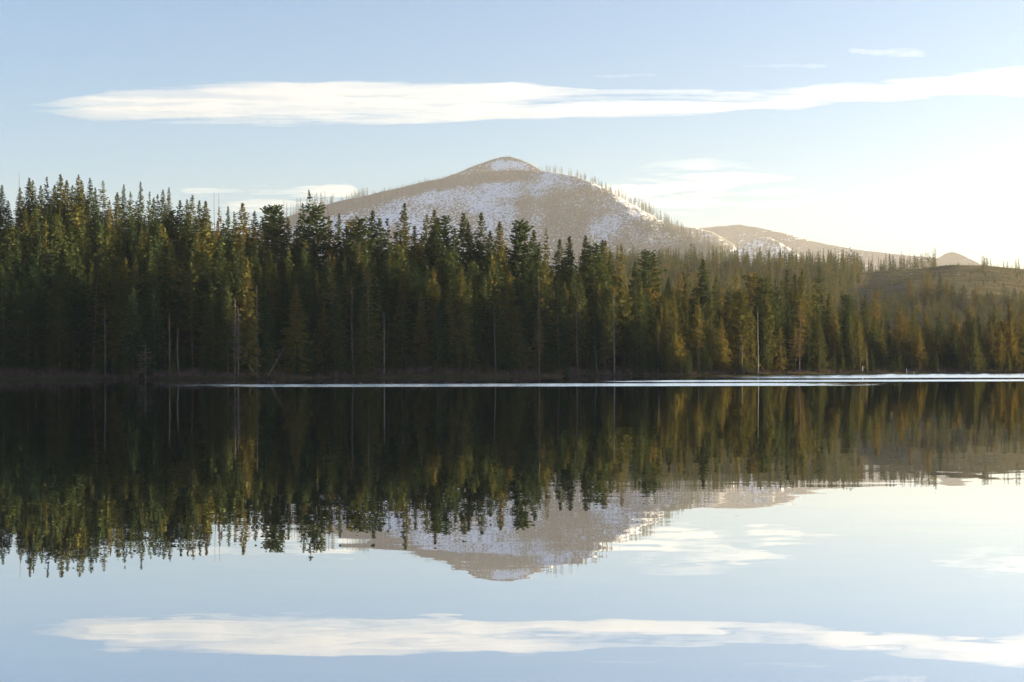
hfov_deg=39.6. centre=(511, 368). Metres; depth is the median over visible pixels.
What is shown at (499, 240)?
conifer tree
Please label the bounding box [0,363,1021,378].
undergrowth
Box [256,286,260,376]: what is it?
dead tree
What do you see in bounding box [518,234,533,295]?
conifer tree
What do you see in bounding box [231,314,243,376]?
dead tree
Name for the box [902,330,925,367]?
conifer tree
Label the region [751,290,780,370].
conifer tree
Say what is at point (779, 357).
conifer tree
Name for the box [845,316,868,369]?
conifer tree
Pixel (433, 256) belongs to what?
conifer tree
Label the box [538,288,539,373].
dead tree
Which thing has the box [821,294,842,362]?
conifer tree
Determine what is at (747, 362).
conifer tree
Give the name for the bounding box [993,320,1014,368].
conifer tree
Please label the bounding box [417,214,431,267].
conifer tree
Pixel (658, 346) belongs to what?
dead tree
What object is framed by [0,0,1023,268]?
sky
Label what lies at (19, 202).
dead tree
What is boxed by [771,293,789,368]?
conifer tree
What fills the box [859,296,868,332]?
conifer tree
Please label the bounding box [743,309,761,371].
conifer tree
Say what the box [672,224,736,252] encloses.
snow shoulder
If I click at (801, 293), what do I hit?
conifer tree
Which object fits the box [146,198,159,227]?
conifer tree
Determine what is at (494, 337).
dead tree
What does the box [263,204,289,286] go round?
conifer tree
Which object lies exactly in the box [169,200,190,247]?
conifer tree
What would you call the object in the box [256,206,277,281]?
conifer tree
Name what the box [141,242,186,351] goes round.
conifer tree
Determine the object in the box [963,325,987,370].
conifer tree
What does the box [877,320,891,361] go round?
conifer tree
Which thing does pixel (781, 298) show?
conifer tree
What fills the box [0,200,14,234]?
conifer tree
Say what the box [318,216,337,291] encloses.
conifer tree
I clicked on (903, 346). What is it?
conifer tree
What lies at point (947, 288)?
conifer tree
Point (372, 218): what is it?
conifer tree
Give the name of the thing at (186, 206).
conifer tree
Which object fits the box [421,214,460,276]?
conifer tree
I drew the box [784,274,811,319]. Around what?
conifer tree
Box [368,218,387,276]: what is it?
conifer tree
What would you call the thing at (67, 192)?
conifer tree
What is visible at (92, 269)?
conifer tree
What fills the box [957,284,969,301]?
conifer tree
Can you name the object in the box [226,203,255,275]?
conifer tree
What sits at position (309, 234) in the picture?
conifer tree
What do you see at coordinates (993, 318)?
conifer tree
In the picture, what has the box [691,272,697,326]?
conifer tree
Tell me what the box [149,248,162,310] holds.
conifer tree
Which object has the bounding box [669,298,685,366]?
conifer tree
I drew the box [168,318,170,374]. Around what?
dead tree
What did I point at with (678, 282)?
conifer tree
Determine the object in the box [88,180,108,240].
conifer tree
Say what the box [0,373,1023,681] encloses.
lake water
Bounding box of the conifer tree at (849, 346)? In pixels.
[843,311,859,367]
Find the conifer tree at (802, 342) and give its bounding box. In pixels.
[790,298,809,365]
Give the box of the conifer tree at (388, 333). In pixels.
[375,300,398,366]
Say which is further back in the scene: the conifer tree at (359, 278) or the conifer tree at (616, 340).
the conifer tree at (616, 340)
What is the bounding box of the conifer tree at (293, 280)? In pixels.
[279,268,318,367]
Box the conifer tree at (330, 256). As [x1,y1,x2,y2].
[325,253,338,307]
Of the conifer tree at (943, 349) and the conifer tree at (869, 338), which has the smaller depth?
the conifer tree at (869, 338)
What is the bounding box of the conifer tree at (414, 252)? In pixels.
[406,226,423,286]
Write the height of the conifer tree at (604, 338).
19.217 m
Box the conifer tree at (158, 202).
[151,194,162,226]
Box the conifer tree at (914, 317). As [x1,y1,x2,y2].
[909,306,918,332]
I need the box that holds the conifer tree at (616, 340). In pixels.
[607,291,622,362]
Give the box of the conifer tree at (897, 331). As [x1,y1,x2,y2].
[889,303,908,354]
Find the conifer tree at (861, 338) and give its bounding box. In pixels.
[855,314,869,364]
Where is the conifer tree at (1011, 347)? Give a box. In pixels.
[1005,317,1021,369]
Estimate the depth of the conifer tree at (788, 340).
540.88 m
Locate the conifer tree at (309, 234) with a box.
[299,190,322,277]
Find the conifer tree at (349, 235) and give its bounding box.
[336,219,374,283]
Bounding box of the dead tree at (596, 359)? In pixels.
[594,346,597,372]
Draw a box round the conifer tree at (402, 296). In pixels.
[386,264,425,362]
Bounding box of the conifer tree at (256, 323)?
[245,301,261,365]
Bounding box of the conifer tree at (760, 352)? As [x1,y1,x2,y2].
[753,314,777,368]
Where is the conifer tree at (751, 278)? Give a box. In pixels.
[727,272,763,334]
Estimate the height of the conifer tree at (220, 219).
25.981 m
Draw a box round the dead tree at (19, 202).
[19,181,20,222]
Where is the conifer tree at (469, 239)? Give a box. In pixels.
[461,222,482,297]
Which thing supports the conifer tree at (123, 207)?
on the ground
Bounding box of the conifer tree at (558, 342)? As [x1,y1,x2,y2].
[545,273,572,366]
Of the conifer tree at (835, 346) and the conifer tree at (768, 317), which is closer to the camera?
the conifer tree at (768, 317)
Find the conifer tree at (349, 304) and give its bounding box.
[344,295,354,356]
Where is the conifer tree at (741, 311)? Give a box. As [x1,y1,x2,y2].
[725,289,757,369]
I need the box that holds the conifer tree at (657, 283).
[645,257,663,301]
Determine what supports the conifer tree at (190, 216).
on the ground
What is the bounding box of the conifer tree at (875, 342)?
[863,316,884,368]
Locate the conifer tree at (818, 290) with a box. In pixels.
[810,266,831,352]
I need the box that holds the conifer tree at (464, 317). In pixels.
[447,265,477,369]
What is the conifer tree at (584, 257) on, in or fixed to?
on the ground
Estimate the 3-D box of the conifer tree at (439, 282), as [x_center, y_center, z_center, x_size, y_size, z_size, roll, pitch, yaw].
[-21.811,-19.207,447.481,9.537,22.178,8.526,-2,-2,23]
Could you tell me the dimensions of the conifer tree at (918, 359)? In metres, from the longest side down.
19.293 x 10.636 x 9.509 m
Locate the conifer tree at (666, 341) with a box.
[657,299,678,374]
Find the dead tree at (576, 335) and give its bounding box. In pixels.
[576,292,579,372]
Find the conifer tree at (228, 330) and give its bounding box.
[210,285,241,371]
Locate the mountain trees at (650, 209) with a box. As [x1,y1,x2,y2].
[229,155,750,270]
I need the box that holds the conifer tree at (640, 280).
[629,277,646,358]
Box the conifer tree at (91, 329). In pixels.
[85,270,108,364]
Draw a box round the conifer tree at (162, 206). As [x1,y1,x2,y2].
[155,189,166,235]
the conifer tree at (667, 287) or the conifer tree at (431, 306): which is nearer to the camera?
the conifer tree at (431, 306)
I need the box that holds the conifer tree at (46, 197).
[39,177,52,229]
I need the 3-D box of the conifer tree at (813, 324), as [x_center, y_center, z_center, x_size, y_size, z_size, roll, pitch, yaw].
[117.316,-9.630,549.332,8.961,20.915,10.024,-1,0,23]
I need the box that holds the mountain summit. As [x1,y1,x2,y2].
[445,157,541,177]
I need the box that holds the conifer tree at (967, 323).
[962,306,972,334]
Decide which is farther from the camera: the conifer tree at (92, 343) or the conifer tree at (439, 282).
the conifer tree at (439, 282)
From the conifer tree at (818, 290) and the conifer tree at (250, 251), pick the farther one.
the conifer tree at (818, 290)
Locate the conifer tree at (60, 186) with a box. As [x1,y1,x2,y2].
[49,174,70,234]
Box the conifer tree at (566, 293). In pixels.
[558,282,575,356]
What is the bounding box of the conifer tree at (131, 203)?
[119,191,139,254]
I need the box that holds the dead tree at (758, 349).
[757,319,758,372]
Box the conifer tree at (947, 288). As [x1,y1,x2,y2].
[941,279,950,302]
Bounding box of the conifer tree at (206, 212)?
[197,201,213,253]
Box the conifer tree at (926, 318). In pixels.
[921,313,933,336]
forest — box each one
[0,193,1023,376]
[576,243,1023,353]
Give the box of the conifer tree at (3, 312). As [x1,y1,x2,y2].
[0,270,13,367]
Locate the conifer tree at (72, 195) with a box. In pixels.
[65,185,76,220]
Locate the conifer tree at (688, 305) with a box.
[682,283,693,349]
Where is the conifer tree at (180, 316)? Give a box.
[167,291,193,363]
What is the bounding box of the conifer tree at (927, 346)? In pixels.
[922,330,935,366]
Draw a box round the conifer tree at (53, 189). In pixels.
[45,185,60,221]
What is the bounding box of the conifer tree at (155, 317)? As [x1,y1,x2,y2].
[132,287,168,375]
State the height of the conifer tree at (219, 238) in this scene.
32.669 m
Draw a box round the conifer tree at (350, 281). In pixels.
[343,277,354,328]
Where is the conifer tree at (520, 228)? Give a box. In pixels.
[504,218,538,301]
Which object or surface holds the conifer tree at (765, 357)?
on the ground
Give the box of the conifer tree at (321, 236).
[293,202,337,278]
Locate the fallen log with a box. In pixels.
[267,345,285,376]
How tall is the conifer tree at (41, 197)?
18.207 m
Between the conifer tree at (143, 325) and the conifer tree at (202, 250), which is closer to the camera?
the conifer tree at (143, 325)
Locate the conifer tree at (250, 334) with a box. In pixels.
[238,294,259,364]
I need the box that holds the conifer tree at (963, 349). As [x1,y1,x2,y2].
[952,326,971,369]
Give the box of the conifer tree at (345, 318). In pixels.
[341,307,353,356]
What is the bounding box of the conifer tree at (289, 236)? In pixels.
[276,217,295,290]
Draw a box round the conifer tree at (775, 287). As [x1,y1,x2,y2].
[772,277,778,311]
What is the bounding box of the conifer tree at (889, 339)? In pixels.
[883,310,893,353]
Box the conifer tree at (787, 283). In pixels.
[779,269,795,305]
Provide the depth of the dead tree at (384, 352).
384.62 m
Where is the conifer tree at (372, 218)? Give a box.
[363,210,383,268]
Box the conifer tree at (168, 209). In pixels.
[163,187,173,237]
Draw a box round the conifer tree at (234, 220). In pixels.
[230,211,238,262]
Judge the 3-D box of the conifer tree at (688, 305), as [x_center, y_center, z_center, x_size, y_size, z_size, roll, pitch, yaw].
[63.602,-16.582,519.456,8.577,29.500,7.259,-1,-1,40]
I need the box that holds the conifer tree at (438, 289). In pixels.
[429,268,441,322]
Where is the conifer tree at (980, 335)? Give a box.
[977,324,986,361]
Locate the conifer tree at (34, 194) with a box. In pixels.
[29,180,42,218]
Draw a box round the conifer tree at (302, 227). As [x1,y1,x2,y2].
[293,203,308,260]
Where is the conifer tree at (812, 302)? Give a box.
[809,275,820,319]
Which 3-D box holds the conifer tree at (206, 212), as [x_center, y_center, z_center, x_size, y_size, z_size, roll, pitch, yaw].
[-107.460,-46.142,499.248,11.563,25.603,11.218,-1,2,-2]
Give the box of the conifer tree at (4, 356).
[0,264,23,371]
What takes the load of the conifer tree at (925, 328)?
on the ground
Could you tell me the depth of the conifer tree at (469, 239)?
469.11 m
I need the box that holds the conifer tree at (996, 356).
[986,334,1005,368]
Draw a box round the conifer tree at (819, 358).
[805,317,830,371]
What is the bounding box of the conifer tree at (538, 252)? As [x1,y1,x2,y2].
[529,249,555,317]
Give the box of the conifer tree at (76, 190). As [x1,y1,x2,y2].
[68,174,90,229]
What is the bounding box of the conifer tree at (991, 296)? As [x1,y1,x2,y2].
[987,291,996,303]
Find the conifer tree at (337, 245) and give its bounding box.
[331,214,347,288]
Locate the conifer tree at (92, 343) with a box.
[82,255,109,366]
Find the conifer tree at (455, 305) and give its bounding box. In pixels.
[445,286,466,358]
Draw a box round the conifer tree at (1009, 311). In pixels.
[1004,303,1019,358]
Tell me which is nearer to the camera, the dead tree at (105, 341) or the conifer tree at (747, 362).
the dead tree at (105, 341)
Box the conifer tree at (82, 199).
[74,180,91,234]
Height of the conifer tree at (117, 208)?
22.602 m
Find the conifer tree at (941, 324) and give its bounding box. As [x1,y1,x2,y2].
[934,312,945,345]
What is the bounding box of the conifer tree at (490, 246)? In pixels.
[482,231,504,280]
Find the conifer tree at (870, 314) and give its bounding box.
[862,308,886,360]
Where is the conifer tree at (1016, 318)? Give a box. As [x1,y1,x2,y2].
[1013,316,1023,358]
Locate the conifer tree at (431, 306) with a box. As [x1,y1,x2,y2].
[426,284,438,328]
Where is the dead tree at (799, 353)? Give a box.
[799,337,800,368]
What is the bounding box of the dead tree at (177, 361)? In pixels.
[176,332,179,374]
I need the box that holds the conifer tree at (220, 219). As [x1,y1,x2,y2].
[214,208,224,247]
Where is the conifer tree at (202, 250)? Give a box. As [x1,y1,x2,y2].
[183,247,209,345]
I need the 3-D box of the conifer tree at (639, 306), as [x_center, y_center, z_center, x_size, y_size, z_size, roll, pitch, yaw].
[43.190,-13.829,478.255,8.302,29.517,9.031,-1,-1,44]
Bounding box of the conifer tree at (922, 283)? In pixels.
[916,272,925,300]
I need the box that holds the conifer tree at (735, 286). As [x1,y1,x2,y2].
[727,268,745,315]
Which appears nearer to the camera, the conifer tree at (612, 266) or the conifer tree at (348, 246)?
the conifer tree at (348, 246)
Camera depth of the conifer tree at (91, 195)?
534.01 m
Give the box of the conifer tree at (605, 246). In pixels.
[602,240,616,284]
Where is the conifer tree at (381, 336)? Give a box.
[370,277,389,359]
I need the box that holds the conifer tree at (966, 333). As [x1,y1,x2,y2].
[952,325,978,368]
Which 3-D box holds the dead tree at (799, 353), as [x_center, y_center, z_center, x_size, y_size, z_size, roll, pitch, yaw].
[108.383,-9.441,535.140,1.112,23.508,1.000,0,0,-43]
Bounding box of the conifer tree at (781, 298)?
[773,281,789,332]
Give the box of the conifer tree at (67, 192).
[60,180,73,230]
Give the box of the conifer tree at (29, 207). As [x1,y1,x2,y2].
[17,178,43,234]
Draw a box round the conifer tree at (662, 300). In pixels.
[649,291,670,357]
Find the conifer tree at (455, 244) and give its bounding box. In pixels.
[444,228,465,280]
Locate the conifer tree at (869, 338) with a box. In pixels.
[863,310,876,363]
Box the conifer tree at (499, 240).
[485,221,511,286]
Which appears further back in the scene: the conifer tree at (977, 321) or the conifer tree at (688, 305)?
the conifer tree at (977, 321)
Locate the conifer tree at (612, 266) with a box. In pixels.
[604,252,617,291]
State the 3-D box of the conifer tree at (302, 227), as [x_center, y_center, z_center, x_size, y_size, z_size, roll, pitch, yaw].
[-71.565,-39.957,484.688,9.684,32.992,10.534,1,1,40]
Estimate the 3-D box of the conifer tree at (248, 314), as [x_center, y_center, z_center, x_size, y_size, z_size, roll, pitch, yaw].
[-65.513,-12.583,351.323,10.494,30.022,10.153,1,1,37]
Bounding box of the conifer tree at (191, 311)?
[178,251,205,368]
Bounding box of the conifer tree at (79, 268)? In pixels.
[66,254,90,341]
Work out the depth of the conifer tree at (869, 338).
562.75 m
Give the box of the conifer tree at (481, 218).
[467,213,491,284]
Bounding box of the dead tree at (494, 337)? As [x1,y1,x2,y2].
[493,303,496,372]
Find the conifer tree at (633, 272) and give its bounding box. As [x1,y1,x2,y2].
[628,262,643,304]
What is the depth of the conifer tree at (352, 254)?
453.21 m
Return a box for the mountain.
[245,170,741,271]
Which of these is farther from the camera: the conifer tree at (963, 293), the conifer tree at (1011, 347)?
the conifer tree at (963, 293)
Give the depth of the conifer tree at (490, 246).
475.36 m
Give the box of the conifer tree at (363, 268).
[349,260,371,317]
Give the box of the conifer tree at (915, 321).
[905,320,917,351]
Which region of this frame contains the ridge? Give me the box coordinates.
[662,221,935,271]
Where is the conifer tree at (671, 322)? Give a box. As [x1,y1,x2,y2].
[669,303,681,353]
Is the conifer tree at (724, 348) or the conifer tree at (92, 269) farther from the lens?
the conifer tree at (724, 348)
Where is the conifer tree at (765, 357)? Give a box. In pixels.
[757,316,772,369]
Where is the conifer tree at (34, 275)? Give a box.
[11,252,57,372]
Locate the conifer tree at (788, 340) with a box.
[781,319,798,369]
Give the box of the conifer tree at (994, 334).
[988,319,1003,368]
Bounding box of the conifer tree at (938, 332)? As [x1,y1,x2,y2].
[931,321,944,357]
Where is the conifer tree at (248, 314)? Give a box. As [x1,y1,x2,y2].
[229,257,265,376]
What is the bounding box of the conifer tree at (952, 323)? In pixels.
[945,310,957,339]
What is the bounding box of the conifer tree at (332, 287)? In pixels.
[317,257,344,346]
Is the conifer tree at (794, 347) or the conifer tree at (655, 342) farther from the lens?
the conifer tree at (794, 347)
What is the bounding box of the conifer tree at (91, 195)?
[84,178,100,233]
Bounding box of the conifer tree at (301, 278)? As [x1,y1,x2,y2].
[296,245,312,339]
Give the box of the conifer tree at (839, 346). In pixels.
[829,328,845,365]
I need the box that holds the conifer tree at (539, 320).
[526,306,547,365]
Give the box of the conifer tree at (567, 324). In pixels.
[558,287,573,358]
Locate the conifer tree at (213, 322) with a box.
[190,281,232,372]
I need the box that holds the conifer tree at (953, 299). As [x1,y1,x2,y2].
[946,284,959,305]
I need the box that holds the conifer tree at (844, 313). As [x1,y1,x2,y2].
[836,294,861,343]
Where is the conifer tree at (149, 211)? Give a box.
[141,191,152,242]
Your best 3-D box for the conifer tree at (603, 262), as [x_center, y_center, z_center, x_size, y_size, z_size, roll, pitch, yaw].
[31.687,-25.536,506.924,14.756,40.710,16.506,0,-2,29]
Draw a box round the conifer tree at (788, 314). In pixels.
[783,306,803,367]
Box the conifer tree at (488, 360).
[483,306,501,364]
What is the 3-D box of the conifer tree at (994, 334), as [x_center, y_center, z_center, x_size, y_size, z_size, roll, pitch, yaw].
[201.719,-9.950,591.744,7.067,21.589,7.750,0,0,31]
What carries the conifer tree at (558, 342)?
on the ground
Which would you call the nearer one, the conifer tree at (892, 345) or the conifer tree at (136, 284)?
the conifer tree at (136, 284)
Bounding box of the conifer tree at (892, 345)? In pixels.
[889,316,899,352]
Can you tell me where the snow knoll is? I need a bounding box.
[727,237,804,265]
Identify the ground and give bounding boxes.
[0,230,1023,379]
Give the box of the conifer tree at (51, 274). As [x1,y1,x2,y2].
[41,239,68,317]
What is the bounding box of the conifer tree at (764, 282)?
[746,275,783,370]
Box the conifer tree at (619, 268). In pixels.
[611,243,632,321]
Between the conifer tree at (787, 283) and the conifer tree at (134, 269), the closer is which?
the conifer tree at (134, 269)
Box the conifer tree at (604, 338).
[597,314,613,370]
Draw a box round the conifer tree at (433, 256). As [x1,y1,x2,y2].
[420,218,448,291]
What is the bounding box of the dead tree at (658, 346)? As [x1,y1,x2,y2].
[657,327,658,372]
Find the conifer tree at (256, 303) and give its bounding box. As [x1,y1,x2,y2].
[248,284,269,363]
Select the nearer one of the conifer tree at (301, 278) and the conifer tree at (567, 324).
the conifer tree at (301, 278)
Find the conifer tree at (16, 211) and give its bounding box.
[12,187,25,225]
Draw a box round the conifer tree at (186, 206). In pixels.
[181,199,189,227]
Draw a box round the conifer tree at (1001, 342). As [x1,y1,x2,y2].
[993,329,1009,368]
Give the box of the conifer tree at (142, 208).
[135,182,146,229]
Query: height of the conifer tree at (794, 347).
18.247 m
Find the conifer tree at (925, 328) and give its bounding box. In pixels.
[921,321,937,357]
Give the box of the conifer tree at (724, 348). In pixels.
[712,318,730,370]
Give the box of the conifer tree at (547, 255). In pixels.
[541,228,556,318]
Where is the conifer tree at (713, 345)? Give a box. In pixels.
[701,290,722,369]
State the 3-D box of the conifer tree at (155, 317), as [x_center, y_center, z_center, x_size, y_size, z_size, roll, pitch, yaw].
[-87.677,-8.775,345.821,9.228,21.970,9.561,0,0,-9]
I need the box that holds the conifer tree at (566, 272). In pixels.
[551,236,579,326]
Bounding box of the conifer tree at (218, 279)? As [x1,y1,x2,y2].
[198,249,245,354]
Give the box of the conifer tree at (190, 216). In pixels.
[183,195,201,239]
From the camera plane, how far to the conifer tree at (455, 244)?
460.17 m
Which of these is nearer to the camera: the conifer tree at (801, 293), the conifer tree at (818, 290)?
the conifer tree at (801, 293)
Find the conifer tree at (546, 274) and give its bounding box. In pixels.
[540,260,558,330]
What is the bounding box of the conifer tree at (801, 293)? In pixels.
[790,269,813,366]
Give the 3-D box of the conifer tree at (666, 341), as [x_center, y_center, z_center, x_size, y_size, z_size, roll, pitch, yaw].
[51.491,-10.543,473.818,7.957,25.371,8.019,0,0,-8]
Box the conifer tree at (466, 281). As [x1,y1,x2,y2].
[445,263,477,365]
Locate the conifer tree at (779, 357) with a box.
[770,327,791,370]
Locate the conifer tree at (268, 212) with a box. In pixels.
[257,205,282,275]
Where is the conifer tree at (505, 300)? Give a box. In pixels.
[496,264,530,364]
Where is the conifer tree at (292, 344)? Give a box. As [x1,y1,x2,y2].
[275,284,313,375]
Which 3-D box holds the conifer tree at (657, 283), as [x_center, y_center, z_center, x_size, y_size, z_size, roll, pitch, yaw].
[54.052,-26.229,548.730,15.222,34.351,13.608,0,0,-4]
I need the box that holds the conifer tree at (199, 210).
[193,201,210,245]
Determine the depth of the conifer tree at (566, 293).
471.08 m
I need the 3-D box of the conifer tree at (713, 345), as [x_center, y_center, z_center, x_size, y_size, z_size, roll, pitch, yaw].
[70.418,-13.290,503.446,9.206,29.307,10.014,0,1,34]
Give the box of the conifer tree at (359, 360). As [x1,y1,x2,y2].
[345,296,384,375]
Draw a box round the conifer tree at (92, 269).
[83,262,94,298]
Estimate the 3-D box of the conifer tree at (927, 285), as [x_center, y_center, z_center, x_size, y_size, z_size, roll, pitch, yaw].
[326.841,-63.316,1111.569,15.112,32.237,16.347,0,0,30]
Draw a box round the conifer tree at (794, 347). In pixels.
[788,325,804,371]
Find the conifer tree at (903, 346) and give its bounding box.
[900,323,911,365]
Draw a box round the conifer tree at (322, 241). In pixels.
[317,215,328,263]
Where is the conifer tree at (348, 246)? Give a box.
[334,226,352,296]
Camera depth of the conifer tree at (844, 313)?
576.79 m
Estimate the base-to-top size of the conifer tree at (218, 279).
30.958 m
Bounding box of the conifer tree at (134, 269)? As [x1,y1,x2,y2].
[123,253,143,321]
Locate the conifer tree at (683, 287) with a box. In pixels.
[676,264,697,318]
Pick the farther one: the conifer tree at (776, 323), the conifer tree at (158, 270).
the conifer tree at (776, 323)
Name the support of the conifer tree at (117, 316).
on the ground
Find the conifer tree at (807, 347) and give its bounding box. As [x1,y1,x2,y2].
[800,312,817,365]
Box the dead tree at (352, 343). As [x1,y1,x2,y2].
[351,298,353,374]
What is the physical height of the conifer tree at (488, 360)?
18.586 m
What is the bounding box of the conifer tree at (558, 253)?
[548,239,569,300]
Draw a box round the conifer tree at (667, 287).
[661,278,672,310]
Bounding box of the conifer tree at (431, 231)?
[422,209,445,285]
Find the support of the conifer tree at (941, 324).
on the ground
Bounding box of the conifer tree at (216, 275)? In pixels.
[210,261,225,299]
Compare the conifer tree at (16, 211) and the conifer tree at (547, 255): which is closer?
the conifer tree at (547, 255)
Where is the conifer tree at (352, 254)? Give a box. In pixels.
[340,216,382,289]
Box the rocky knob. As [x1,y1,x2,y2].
[919,252,980,267]
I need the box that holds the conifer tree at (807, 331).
[797,299,811,365]
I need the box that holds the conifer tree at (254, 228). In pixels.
[244,211,265,267]
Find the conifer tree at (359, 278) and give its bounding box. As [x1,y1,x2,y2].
[343,263,373,354]
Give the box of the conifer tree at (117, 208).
[110,192,126,247]
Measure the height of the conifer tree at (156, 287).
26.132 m
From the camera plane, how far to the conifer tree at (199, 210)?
493.43 m
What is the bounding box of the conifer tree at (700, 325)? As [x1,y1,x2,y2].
[687,297,706,368]
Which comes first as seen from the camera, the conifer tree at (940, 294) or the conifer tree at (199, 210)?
the conifer tree at (199, 210)
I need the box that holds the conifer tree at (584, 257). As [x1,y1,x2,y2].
[576,235,605,329]
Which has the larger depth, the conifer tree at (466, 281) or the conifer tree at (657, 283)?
the conifer tree at (657, 283)
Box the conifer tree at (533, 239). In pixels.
[528,230,555,315]
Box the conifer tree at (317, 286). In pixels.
[305,271,326,344]
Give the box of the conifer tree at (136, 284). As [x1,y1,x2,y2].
[127,263,143,300]
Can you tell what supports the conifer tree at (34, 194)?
on the ground
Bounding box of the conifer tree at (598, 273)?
[574,242,612,329]
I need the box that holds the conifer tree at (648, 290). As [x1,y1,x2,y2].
[644,287,659,332]
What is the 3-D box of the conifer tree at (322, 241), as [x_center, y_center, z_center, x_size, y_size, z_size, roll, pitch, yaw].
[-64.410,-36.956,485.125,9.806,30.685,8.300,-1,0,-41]
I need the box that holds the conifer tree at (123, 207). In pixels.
[118,184,127,244]
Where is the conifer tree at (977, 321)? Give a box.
[975,309,985,341]
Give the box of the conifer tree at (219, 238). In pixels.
[210,235,233,305]
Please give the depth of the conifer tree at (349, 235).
478.51 m
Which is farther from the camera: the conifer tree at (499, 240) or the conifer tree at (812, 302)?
the conifer tree at (812, 302)
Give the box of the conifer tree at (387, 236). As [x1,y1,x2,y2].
[373,218,396,284]
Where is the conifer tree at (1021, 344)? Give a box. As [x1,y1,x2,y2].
[1013,319,1023,369]
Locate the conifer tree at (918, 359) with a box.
[903,325,927,369]
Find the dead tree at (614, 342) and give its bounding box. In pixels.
[612,304,614,373]
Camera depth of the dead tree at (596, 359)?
452.51 m
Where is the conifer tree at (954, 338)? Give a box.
[948,327,959,355]
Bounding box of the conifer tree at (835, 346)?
[826,310,844,361]
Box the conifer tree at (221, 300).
[213,280,236,372]
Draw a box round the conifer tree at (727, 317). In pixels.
[723,305,738,369]
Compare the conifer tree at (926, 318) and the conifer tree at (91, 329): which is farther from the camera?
the conifer tree at (926, 318)
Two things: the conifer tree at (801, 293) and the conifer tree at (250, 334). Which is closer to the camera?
the conifer tree at (250, 334)
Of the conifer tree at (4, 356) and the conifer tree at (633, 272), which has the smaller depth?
the conifer tree at (4, 356)
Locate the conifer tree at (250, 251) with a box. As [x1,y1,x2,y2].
[240,248,260,307]
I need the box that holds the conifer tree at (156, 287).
[133,270,175,367]
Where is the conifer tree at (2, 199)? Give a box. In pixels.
[0,185,7,228]
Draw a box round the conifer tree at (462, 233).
[455,213,478,267]
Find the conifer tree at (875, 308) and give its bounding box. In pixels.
[865,289,887,337]
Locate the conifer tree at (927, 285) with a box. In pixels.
[921,267,937,305]
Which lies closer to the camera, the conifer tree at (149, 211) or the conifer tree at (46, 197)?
the conifer tree at (149, 211)
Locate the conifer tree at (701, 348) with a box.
[691,304,708,369]
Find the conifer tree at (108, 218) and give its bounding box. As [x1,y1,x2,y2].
[104,200,118,258]
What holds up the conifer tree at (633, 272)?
on the ground
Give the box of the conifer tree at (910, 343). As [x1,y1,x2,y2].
[900,321,916,370]
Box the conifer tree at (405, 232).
[393,203,412,263]
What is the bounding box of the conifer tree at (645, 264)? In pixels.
[630,249,670,310]
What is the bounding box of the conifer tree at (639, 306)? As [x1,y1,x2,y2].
[631,284,652,356]
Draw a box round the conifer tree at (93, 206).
[89,187,100,226]
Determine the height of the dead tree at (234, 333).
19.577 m
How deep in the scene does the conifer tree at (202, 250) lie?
384.95 m
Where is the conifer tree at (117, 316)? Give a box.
[100,257,137,368]
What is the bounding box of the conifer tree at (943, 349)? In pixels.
[939,329,953,367]
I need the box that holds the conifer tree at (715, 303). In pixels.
[706,276,729,367]
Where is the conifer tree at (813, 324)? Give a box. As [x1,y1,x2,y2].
[804,317,826,368]
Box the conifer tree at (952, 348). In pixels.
[938,328,963,368]
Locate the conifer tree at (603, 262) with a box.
[588,240,610,339]
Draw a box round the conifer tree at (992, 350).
[987,324,1000,368]
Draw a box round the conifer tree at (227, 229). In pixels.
[224,206,231,239]
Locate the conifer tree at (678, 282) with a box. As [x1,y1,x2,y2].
[674,272,684,315]
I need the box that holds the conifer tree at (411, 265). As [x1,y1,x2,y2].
[395,259,430,360]
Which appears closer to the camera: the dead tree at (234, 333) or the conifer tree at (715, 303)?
the dead tree at (234, 333)
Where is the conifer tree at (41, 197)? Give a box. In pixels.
[36,185,46,216]
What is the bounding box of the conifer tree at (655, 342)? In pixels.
[647,319,673,371]
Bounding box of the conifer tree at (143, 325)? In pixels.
[134,302,151,369]
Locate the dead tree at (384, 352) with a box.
[383,315,385,373]
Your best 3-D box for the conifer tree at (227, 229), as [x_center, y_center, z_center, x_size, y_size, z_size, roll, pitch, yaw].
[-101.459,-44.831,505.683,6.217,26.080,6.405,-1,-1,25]
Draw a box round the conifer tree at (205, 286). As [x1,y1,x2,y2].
[187,255,227,353]
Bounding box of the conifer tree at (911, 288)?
[903,275,914,301]
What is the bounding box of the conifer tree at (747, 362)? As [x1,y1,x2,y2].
[736,327,752,369]
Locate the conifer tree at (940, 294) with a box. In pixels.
[935,272,943,303]
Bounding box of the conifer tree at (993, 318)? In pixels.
[988,305,1007,351]
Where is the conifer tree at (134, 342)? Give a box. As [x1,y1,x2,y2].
[116,286,156,376]
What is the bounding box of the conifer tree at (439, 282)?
[436,273,446,297]
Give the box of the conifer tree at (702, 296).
[688,259,713,334]
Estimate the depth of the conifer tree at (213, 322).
348.36 m
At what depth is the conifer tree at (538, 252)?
471.98 m
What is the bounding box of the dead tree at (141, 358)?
[134,343,155,377]
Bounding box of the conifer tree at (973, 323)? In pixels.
[967,320,984,362]
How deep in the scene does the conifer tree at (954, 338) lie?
583.80 m
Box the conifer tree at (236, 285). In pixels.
[229,254,263,365]
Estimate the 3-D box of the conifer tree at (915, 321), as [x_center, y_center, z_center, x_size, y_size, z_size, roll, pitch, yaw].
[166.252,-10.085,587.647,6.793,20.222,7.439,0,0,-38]
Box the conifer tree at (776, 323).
[770,302,787,361]
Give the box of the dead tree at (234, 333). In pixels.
[228,303,239,374]
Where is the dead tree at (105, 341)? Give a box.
[103,301,107,375]

